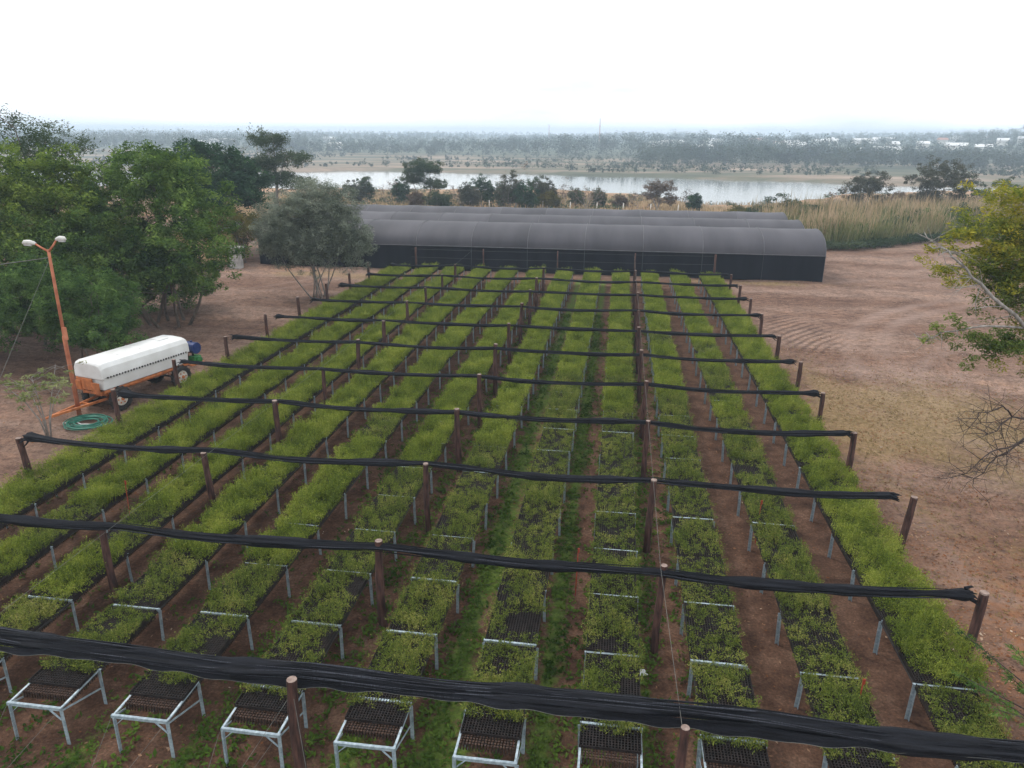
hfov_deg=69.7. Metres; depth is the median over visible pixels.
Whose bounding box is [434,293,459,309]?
seedling tray
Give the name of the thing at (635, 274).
wooden post
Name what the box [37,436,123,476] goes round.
seedling tray
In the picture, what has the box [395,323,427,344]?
seedling tray
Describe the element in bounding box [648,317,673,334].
seedling tray
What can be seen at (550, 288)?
seedling tray
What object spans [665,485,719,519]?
seedling tray
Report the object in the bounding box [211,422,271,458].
seedling tray
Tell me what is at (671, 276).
seedling tray
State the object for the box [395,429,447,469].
seedling tray
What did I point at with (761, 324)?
wooden post
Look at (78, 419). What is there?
hose coil
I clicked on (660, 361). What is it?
seedling tray
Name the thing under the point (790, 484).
fallen leaves
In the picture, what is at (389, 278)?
seedling tray
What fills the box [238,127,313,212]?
layered tree
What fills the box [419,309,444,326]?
seedling tray
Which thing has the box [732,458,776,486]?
seedling tray
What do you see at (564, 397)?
seedling tray
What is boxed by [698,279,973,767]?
seedling bench
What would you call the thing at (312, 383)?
seedling tray
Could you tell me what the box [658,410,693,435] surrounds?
seedling tray
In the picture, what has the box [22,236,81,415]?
lamp post
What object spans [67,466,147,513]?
seedling tray
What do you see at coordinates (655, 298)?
seedling tray
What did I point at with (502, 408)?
seedling tray
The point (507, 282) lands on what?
seedling tray
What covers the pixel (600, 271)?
shade cloth
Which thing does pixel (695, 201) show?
bush
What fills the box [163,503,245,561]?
seedling tray
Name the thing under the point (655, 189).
umbrella tree
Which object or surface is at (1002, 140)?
house
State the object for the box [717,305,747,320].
seedling tray
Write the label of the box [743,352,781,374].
seedling tray
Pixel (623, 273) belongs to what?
seedling tray
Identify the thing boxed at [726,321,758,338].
seedling tray
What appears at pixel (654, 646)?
wooden post
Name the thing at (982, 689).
feathery shrub
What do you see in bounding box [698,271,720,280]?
seedling tray
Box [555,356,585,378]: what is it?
seedling tray
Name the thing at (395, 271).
seedling tray
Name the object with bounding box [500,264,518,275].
seedling tray
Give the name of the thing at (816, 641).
seedling tray
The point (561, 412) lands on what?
seedling tray
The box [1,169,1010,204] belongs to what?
water
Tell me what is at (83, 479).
seedling bench
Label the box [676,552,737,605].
seedling tray
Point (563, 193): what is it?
bare bush
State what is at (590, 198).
bare bush
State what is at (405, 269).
seedling tray
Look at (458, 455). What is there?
wooden post
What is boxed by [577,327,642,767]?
seedling bench
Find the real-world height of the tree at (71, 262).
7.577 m
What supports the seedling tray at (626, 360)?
on the seedling bench at (579, 749)
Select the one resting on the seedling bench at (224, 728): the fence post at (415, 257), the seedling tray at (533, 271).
the seedling tray at (533, 271)
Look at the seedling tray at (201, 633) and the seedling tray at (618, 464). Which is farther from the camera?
the seedling tray at (618, 464)
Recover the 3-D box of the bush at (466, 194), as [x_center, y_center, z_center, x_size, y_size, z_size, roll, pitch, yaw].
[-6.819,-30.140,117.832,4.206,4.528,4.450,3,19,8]
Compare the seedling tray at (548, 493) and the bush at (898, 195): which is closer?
the seedling tray at (548, 493)
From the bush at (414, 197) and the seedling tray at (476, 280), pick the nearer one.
the seedling tray at (476, 280)
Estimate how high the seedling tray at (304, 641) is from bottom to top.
0.478 m
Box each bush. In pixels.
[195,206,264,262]
[340,180,366,202]
[354,176,375,202]
[373,177,398,201]
[386,179,410,202]
[404,188,424,205]
[422,188,452,205]
[446,186,465,204]
[456,181,481,206]
[468,173,495,206]
[489,181,509,204]
[495,161,539,205]
[495,169,524,206]
[510,181,540,207]
[525,175,543,207]
[532,175,559,207]
[537,189,562,207]
[557,177,570,202]
[566,187,586,204]
[568,185,605,208]
[589,187,607,206]
[610,194,629,209]
[627,190,656,209]
[679,189,692,206]
[685,193,703,210]
[725,203,746,211]
[745,204,772,211]
[759,193,803,211]
[793,201,823,215]
[823,181,851,204]
[847,222,877,239]
[879,215,915,235]
[886,191,916,205]
[911,208,953,225]
[944,176,1000,202]
[946,202,982,219]
[981,176,1023,205]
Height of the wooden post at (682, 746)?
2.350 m
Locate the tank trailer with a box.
[41,335,202,420]
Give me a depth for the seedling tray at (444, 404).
28.51 m
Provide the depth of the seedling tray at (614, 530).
19.83 m
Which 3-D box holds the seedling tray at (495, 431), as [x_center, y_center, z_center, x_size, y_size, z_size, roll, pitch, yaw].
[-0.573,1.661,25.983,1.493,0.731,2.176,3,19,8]
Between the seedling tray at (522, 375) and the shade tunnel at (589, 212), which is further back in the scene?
the shade tunnel at (589, 212)
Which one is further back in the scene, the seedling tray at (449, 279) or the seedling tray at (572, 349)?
the seedling tray at (449, 279)
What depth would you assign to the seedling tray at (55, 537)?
20.12 m
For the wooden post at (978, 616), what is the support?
on the ground at (888, 272)
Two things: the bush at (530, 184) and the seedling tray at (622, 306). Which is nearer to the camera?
the seedling tray at (622, 306)
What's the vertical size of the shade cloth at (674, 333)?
0.384 m
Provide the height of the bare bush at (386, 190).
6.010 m
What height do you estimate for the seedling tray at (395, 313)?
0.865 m
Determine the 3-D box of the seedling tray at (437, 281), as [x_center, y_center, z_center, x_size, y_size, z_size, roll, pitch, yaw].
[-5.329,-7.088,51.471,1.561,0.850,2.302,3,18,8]
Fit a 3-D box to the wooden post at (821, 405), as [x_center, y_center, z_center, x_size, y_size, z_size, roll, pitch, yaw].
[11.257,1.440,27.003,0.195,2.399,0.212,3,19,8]
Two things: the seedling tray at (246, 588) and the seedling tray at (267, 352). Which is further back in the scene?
the seedling tray at (267, 352)
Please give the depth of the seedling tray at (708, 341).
37.35 m
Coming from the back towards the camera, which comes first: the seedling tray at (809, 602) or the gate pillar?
the gate pillar
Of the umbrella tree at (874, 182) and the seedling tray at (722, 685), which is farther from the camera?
the umbrella tree at (874, 182)
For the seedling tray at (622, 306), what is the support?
on the seedling bench at (579, 749)
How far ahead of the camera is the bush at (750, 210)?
101.70 m
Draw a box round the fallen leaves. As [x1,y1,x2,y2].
[0,268,1023,767]
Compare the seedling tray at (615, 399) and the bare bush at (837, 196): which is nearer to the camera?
the seedling tray at (615, 399)
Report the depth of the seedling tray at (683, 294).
47.78 m
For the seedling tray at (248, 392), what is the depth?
29.59 m
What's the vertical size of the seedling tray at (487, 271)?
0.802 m
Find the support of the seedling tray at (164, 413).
on the seedling bench at (83, 479)
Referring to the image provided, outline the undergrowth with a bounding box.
[825,229,1022,250]
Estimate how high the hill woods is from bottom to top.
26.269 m
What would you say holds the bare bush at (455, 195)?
on the ground at (888, 272)
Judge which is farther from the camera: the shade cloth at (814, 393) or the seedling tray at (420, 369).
the seedling tray at (420, 369)
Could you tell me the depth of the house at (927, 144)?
639.99 m
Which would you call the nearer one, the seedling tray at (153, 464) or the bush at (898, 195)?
the seedling tray at (153, 464)
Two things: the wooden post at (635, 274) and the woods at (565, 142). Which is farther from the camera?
the woods at (565, 142)
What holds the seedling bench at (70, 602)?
on the ground at (888, 272)
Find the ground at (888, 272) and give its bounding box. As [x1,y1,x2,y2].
[0,132,1023,767]
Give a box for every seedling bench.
[0,269,411,528]
[0,274,464,692]
[6,272,490,744]
[8,271,437,580]
[111,273,517,757]
[220,282,544,767]
[333,275,572,767]
[452,275,600,767]
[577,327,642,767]
[641,278,766,767]
[669,280,894,767]
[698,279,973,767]
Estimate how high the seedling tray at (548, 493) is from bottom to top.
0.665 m
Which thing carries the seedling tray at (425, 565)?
on the seedling bench at (337, 743)
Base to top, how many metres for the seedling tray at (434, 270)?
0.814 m
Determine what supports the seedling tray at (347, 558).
on the seedling bench at (224, 728)
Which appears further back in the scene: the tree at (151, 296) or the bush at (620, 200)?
the bush at (620, 200)
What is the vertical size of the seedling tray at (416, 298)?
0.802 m
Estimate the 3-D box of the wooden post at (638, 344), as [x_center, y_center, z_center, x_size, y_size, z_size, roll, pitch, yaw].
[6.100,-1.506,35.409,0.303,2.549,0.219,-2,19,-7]
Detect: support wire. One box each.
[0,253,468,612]
[634,257,681,722]
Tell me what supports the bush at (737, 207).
on the ground at (888, 272)
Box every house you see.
[775,142,806,146]
[851,138,877,143]
[871,146,904,153]
[886,141,899,145]
[916,141,929,148]
[936,138,948,143]
[946,143,962,150]
[974,144,992,151]
[996,138,1009,144]
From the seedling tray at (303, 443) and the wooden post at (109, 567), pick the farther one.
the seedling tray at (303, 443)
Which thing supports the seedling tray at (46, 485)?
on the seedling bench at (83, 479)
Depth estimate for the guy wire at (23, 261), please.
27.37 m
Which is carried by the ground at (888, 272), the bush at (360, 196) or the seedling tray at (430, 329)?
the bush at (360, 196)
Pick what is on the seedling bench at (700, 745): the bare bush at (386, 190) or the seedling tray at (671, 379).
the seedling tray at (671, 379)
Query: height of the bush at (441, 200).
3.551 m
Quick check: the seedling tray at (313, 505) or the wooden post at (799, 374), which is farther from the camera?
the wooden post at (799, 374)
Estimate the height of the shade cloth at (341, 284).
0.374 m
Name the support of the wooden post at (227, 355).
on the ground at (888, 272)
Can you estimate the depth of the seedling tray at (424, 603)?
16.57 m
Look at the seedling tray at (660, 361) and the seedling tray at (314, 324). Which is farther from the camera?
the seedling tray at (314, 324)
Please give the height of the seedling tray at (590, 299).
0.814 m
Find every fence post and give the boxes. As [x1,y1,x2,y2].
[415,247,416,268]
[633,253,635,280]
[713,255,716,272]
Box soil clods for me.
[0,266,1023,735]
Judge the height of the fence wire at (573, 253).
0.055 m
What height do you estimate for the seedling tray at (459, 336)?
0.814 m
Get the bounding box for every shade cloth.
[0,514,978,605]
[0,626,1023,763]
[18,432,901,501]
[115,389,854,436]
[177,359,822,397]
[228,334,796,364]
[274,314,776,340]
[309,297,762,318]
[338,282,749,301]
[366,272,737,288]
[389,263,729,276]
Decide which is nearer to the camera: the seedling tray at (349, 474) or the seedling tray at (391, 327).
the seedling tray at (349, 474)
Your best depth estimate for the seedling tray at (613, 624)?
15.90 m
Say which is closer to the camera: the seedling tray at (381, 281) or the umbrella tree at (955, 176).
the seedling tray at (381, 281)
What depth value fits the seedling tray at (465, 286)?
49.46 m
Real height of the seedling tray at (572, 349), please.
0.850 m
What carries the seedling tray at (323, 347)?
on the seedling bench at (104, 520)
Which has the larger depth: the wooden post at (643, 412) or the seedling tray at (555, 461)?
the wooden post at (643, 412)
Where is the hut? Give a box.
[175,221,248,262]
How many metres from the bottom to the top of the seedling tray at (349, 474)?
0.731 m
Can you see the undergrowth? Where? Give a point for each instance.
(884, 242)
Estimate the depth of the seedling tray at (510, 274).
54.88 m
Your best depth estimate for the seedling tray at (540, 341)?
37.26 m
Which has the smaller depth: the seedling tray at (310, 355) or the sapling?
the sapling
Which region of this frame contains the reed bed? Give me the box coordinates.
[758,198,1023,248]
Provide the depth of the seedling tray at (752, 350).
35.80 m
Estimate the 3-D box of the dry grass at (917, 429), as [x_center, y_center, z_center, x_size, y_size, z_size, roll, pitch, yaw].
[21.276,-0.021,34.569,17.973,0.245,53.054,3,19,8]
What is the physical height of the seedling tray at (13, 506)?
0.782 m
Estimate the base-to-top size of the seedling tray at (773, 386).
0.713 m
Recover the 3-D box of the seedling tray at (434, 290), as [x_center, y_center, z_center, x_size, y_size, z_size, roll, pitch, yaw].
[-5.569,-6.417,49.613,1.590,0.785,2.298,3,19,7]
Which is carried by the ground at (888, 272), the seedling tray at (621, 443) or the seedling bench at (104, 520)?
the seedling bench at (104, 520)
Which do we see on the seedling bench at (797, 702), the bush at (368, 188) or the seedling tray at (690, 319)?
the seedling tray at (690, 319)
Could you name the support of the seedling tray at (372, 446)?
on the seedling bench at (116, 714)
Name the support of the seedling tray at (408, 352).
on the seedling bench at (13, 702)
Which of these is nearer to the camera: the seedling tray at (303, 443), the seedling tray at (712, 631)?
the seedling tray at (712, 631)
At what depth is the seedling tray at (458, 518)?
20.34 m
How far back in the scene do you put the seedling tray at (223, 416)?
27.27 m
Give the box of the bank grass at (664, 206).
[120,191,969,228]
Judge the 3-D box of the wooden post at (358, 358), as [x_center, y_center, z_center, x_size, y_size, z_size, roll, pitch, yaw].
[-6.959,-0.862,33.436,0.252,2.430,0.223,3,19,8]
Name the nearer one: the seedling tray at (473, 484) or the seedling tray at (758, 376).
the seedling tray at (473, 484)
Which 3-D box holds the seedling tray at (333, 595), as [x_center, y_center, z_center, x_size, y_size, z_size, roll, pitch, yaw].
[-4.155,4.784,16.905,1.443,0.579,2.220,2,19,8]
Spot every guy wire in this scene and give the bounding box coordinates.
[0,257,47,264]
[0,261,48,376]
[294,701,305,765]
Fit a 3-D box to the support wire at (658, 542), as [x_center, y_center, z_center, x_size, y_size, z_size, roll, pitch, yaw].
[5.936,-2.165,33.766,0.135,0.148,47.420,3,19,8]
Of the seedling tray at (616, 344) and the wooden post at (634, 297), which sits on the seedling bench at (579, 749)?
the seedling tray at (616, 344)
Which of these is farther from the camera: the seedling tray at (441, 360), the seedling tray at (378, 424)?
the seedling tray at (441, 360)
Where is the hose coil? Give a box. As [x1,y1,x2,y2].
[63,414,112,430]
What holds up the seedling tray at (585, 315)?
on the seedling bench at (455, 757)
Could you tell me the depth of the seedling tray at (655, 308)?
44.08 m
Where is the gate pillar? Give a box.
[229,246,243,268]
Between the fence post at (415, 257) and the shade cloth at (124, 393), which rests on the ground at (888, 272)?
the fence post at (415, 257)
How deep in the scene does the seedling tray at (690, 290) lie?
49.08 m
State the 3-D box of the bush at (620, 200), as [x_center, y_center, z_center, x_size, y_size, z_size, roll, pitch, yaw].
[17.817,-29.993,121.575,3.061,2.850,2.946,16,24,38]
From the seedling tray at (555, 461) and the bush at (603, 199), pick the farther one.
the bush at (603, 199)
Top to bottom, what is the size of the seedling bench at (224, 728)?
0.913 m
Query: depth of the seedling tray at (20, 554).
18.40 m
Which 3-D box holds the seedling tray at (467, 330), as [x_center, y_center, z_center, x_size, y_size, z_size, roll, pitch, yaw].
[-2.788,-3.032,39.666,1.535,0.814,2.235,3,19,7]
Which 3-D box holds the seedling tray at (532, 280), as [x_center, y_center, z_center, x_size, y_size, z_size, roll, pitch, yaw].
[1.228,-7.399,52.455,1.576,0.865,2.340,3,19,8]
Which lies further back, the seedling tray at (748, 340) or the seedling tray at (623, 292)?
the seedling tray at (623, 292)
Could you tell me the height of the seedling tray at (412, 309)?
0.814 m
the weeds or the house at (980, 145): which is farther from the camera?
the house at (980, 145)
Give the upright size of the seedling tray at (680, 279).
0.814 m
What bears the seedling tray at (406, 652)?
on the seedling bench at (337, 743)
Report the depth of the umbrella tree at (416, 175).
120.14 m
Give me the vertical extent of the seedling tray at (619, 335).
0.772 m
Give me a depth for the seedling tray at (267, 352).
35.27 m
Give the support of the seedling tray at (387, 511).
on the seedling bench at (224, 728)
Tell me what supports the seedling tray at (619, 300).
on the seedling bench at (579, 749)
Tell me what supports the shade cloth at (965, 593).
attached to the wooden post at (380, 597)
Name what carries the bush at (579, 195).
on the ground at (888, 272)
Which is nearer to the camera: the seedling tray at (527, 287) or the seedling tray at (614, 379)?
the seedling tray at (614, 379)
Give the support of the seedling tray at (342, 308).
on the seedling bench at (83, 479)
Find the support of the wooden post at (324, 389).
on the ground at (888, 272)
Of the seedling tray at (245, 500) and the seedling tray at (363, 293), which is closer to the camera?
the seedling tray at (245, 500)
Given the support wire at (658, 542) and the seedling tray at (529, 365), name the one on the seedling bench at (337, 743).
the seedling tray at (529, 365)
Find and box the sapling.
[0,360,86,436]
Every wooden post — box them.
[15,437,33,480]
[98,530,119,602]
[110,388,122,427]
[172,359,180,388]
[200,452,216,510]
[223,336,229,358]
[264,314,268,336]
[272,399,282,443]
[286,676,306,767]
[296,296,300,315]
[321,370,326,404]
[325,283,328,302]
[348,273,351,290]
[356,339,360,369]
[375,539,387,627]
[382,320,386,349]
[405,301,409,326]
[423,462,431,533]
[424,287,427,309]
[441,274,443,298]
[454,264,456,284]
[454,408,462,472]
[477,374,482,429]
[493,343,497,394]
[507,323,511,367]
[519,303,523,344]
[528,289,531,324]
[534,277,537,311]
[542,267,544,296]
[632,270,636,301]
[632,280,636,314]
[633,292,638,329]
[634,310,639,349]
[636,327,640,373]
[637,349,642,403]
[639,380,648,439]
[641,420,650,483]
[643,478,656,553]
[650,563,667,654]
[675,724,689,767]
[737,285,741,304]
[748,298,751,317]
[758,313,763,337]
[774,335,781,364]
[795,361,802,390]
[817,392,824,422]
[843,431,857,487]
[896,495,917,565]
[959,590,989,670]
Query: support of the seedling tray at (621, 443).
on the seedling bench at (579, 749)
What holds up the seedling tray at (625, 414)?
on the seedling bench at (579, 749)
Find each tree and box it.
[0,103,103,228]
[0,136,132,334]
[0,206,127,345]
[0,250,78,353]
[0,253,160,357]
[47,139,253,327]
[90,149,144,206]
[110,256,217,309]
[139,136,275,219]
[223,122,293,191]
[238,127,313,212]
[247,176,379,298]
[399,156,448,205]
[640,178,678,208]
[838,170,896,207]
[903,154,985,204]
[910,179,1023,513]
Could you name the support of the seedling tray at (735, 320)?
on the seedling bench at (913, 690)
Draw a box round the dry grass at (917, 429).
[728,279,1023,671]
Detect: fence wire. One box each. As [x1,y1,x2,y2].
[425,249,715,256]
[425,257,708,264]
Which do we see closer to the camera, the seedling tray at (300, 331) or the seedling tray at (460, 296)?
the seedling tray at (300, 331)
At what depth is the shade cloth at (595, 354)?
31.98 m
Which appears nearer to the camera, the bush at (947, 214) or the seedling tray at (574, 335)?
the seedling tray at (574, 335)
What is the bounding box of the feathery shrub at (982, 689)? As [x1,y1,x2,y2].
[951,628,1023,727]
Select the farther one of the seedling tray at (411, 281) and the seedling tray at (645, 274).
the seedling tray at (645, 274)
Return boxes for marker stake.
[124,480,129,509]
[859,679,865,697]
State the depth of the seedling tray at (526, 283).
50.40 m
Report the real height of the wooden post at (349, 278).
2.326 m
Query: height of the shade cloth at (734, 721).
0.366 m
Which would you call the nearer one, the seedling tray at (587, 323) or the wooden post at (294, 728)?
the wooden post at (294, 728)
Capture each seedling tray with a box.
[0,459,82,506]
[0,486,34,530]
[0,528,52,588]
[0,591,71,666]
[17,498,104,548]
[22,602,156,702]
[28,534,127,603]
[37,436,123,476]
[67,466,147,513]
[80,415,158,450]
[88,502,173,556]
[107,544,205,609]
[110,437,181,480]
[115,399,189,429]
[125,608,249,715]
[135,470,206,518]
[148,381,214,408]
[154,417,214,454]
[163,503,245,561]
[176,443,242,484]
[180,367,238,392]
[187,396,241,432]
[198,556,286,619]
[205,469,277,522]
[206,354,260,378]
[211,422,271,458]
[215,380,264,412]
[230,340,278,363]
[231,614,338,727]
[235,448,305,489]
[238,363,284,394]
[240,399,292,434]
[242,507,320,568]
[246,332,295,352]
[262,354,306,379]
[264,386,313,415]
[268,416,327,456]
[269,320,311,339]
[280,343,320,366]
[280,478,344,528]
[282,312,325,332]
[287,371,331,397]
[288,563,373,626]
[295,408,347,439]
[299,307,338,322]
[299,329,335,354]
[307,356,348,382]
[307,451,367,493]
[313,301,350,315]
[316,322,350,339]
[320,385,365,417]
[326,344,363,368]
[326,523,395,575]
[329,292,361,308]
[331,315,361,333]
[333,431,386,466]
[338,287,370,299]
[340,374,381,400]
[341,333,376,355]
[343,306,373,325]
[343,627,439,741]
[348,281,379,294]
[353,412,401,441]
[353,489,415,533]
[355,324,388,341]
[356,296,384,316]
[356,358,394,384]
[360,276,388,288]
[368,313,399,334]
[368,347,405,370]
[370,270,396,282]
[372,293,393,309]
[372,393,415,421]
[376,289,402,300]
[377,267,404,277]
[377,466,432,497]
[381,306,405,325]
[384,263,411,272]
[384,334,416,358]
[384,570,462,637]
[385,280,410,294]
[389,378,429,402]
[393,300,417,317]
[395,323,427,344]
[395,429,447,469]
[396,277,417,289]
[403,271,424,283]
[403,294,424,309]
[403,360,440,384]
[407,316,436,336]
[408,530,474,581]
[409,289,434,301]
[410,267,432,279]
[414,414,453,443]
[415,346,449,371]
[416,282,439,294]
[419,261,437,273]
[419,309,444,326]
[424,277,448,289]
[424,303,451,318]
[428,491,488,537]
[429,338,459,359]
[430,393,470,420]
[432,272,453,284]
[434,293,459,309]
[436,329,466,346]
[439,268,458,275]
[439,378,476,403]
[442,266,464,273]
[443,291,465,303]
[445,318,474,337]
[449,283,471,296]
[449,471,497,501]
[453,364,487,385]
[455,309,480,328]
[457,278,476,291]
[459,638,544,755]
[460,274,481,284]
[460,302,487,320]
[461,352,492,374]
[463,438,509,468]
[467,268,487,280]
[470,297,494,311]
[470,339,500,358]
[472,418,518,446]
[474,263,490,275]
[476,292,497,304]
[478,327,506,346]
[480,284,501,298]
[481,397,523,425]
[483,579,548,645]
[484,280,505,289]
[488,320,512,336]
[489,272,510,287]
[492,313,517,328]
[493,381,529,407]
[496,270,514,280]
[498,308,519,320]
[499,536,558,588]
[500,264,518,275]
[503,296,526,310]
[503,366,536,389]
[507,353,540,374]
[508,293,528,304]
[510,500,562,544]
[513,285,533,296]
[516,280,534,289]
[516,343,547,363]
[517,469,568,507]
[518,333,548,349]
[520,276,539,283]
[524,321,551,339]
[524,446,570,474]
[525,270,541,280]
[528,265,545,273]
[530,313,555,330]
[534,305,557,321]
[535,424,577,450]
[537,297,560,312]
[541,403,578,428]
[542,293,562,304]
[544,284,565,299]
[547,281,567,290]
[548,385,581,409]
[551,277,569,286]
[551,370,583,391]
[553,270,571,278]
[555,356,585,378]
[556,266,573,275]
[558,342,588,363]
[563,333,589,351]
[565,324,593,340]
[569,317,592,327]
[570,308,594,322]
[574,299,595,313]
[575,292,596,305]
[575,648,645,767]
[577,287,598,299]
[578,283,598,292]
[578,587,645,656]
[580,277,599,286]
[582,272,600,280]
[584,266,600,276]
[586,540,642,595]
[591,483,638,512]
[591,505,639,550]
[596,451,637,482]
[598,429,638,455]
[601,381,636,412]
[601,405,637,432]
[602,374,634,393]
[604,357,634,380]
[605,347,632,366]
[606,336,632,352]
[607,307,632,323]
[608,315,633,329]
[608,325,632,342]
[609,290,631,299]
[609,296,631,306]
[609,302,631,314]
[610,274,629,280]
[610,285,629,292]
[611,277,630,288]
[612,267,630,276]
[640,269,659,278]
[641,273,659,283]
[641,277,661,287]
[642,284,663,293]
[643,289,663,301]
[644,298,666,307]
[644,301,667,316]
[646,311,671,324]
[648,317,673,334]
[649,333,674,344]
[649,336,676,355]
[649,347,678,367]
[652,361,683,381]
[652,373,687,396]
[654,391,689,415]
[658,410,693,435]
[659,427,698,458]
[664,451,708,481]
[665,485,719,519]
[667,514,724,558]
[669,269,688,280]
[671,276,690,282]
[672,277,690,289]
[674,286,695,295]
[675,290,698,301]
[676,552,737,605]
[678,295,701,310]
[680,305,706,317]
[680,595,747,668]
[683,316,707,325]
[684,321,714,332]
[685,655,771,767]
[689,330,715,346]
[693,341,721,356]
[695,348,727,370]
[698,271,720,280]
[699,364,732,385]
[701,276,725,286]
[704,378,743,400]
[705,282,727,292]
[708,287,732,296]
[709,394,748,417]
[711,292,736,305]
[715,300,742,311]
[716,412,756,439]
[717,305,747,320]
[722,316,752,328]
[723,434,769,463]
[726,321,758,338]
[732,330,766,349]
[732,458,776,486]
[737,342,772,358]
[741,484,793,524]
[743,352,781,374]
[749,364,790,387]
[749,517,815,565]
[758,377,802,402]
[765,554,838,613]
[766,395,814,422]
[776,413,828,443]
[780,608,860,676]
[787,429,843,467]
[794,668,905,767]
[800,454,862,491]
[814,486,885,530]
[831,518,912,572]
[855,556,951,623]
[882,605,993,688]
[915,680,1023,767]
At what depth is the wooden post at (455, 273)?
52.38 m
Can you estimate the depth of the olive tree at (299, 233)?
49.39 m
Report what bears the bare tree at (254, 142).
on the ground at (888, 272)
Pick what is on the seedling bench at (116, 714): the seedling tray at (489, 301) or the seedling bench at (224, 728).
the seedling tray at (489, 301)
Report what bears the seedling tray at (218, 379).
on the seedling bench at (83, 479)
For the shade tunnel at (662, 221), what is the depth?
68.45 m
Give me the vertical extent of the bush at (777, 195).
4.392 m
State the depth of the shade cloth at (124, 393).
24.53 m
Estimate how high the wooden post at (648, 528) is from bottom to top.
2.433 m
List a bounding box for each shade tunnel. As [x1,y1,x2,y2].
[258,219,825,281]
[303,211,804,228]
[339,204,787,219]
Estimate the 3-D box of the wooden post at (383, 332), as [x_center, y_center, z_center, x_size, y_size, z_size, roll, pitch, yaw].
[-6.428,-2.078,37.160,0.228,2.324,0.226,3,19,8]
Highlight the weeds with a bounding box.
[0,305,766,767]
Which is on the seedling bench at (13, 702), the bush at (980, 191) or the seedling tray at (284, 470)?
the seedling tray at (284, 470)
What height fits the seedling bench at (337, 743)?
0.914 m
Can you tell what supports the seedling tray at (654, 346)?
on the seedling bench at (700, 745)
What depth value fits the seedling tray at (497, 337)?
37.70 m
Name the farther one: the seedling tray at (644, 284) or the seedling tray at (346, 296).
the seedling tray at (644, 284)
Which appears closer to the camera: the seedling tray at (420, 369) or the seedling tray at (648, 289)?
the seedling tray at (420, 369)
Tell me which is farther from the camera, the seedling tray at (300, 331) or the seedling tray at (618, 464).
the seedling tray at (300, 331)
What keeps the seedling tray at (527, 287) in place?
on the seedling bench at (224, 728)
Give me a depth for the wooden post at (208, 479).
21.73 m
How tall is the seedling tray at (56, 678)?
0.544 m
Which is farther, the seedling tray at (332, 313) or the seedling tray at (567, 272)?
the seedling tray at (567, 272)
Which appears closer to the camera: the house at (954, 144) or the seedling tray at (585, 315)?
the seedling tray at (585, 315)
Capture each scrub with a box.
[72,186,945,212]
[90,148,1023,177]
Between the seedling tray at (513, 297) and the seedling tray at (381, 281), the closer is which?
the seedling tray at (513, 297)
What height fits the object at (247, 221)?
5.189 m
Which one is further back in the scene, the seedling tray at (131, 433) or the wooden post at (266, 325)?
the wooden post at (266, 325)
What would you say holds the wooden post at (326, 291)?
on the ground at (888, 272)
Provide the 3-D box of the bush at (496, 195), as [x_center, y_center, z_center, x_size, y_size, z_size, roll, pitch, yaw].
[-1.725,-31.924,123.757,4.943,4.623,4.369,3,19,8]
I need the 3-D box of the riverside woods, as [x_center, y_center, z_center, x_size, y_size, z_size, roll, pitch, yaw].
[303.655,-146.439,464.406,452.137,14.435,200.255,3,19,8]
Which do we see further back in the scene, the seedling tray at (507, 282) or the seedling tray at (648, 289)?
the seedling tray at (507, 282)
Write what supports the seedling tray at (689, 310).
on the seedling bench at (797, 702)
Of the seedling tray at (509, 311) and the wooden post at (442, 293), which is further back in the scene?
the wooden post at (442, 293)
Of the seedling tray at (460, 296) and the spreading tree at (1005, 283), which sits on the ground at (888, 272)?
the spreading tree at (1005, 283)
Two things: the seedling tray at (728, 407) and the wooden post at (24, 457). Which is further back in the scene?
the seedling tray at (728, 407)
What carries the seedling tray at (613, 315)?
on the seedling bench at (579, 749)
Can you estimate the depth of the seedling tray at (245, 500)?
21.18 m
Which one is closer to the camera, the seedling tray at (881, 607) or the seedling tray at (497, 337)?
the seedling tray at (881, 607)
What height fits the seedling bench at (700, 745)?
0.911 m
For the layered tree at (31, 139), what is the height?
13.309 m
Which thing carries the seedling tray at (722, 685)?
on the seedling bench at (700, 745)
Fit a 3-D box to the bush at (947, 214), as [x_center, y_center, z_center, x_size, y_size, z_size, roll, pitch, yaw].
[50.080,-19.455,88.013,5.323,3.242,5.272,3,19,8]
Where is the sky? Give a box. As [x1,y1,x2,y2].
[0,0,1023,135]
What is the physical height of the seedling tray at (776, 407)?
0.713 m
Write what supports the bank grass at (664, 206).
on the ground at (888, 272)
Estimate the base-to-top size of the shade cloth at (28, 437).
0.516 m
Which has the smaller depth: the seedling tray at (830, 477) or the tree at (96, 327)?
the seedling tray at (830, 477)
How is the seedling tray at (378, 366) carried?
on the seedling bench at (13, 702)
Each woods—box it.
[0,126,1023,158]
[87,129,1010,138]
[633,139,1023,167]
[956,124,1023,143]
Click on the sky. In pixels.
(557, 67)
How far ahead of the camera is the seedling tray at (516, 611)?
16.32 m
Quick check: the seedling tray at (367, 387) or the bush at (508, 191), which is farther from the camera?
the bush at (508, 191)
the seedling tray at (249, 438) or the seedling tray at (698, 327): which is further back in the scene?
the seedling tray at (698, 327)
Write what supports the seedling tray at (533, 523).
on the seedling bench at (455, 757)
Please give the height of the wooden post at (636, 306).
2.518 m
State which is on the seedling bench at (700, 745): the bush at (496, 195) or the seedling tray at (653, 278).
the seedling tray at (653, 278)
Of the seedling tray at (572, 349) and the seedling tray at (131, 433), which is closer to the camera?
the seedling tray at (131, 433)

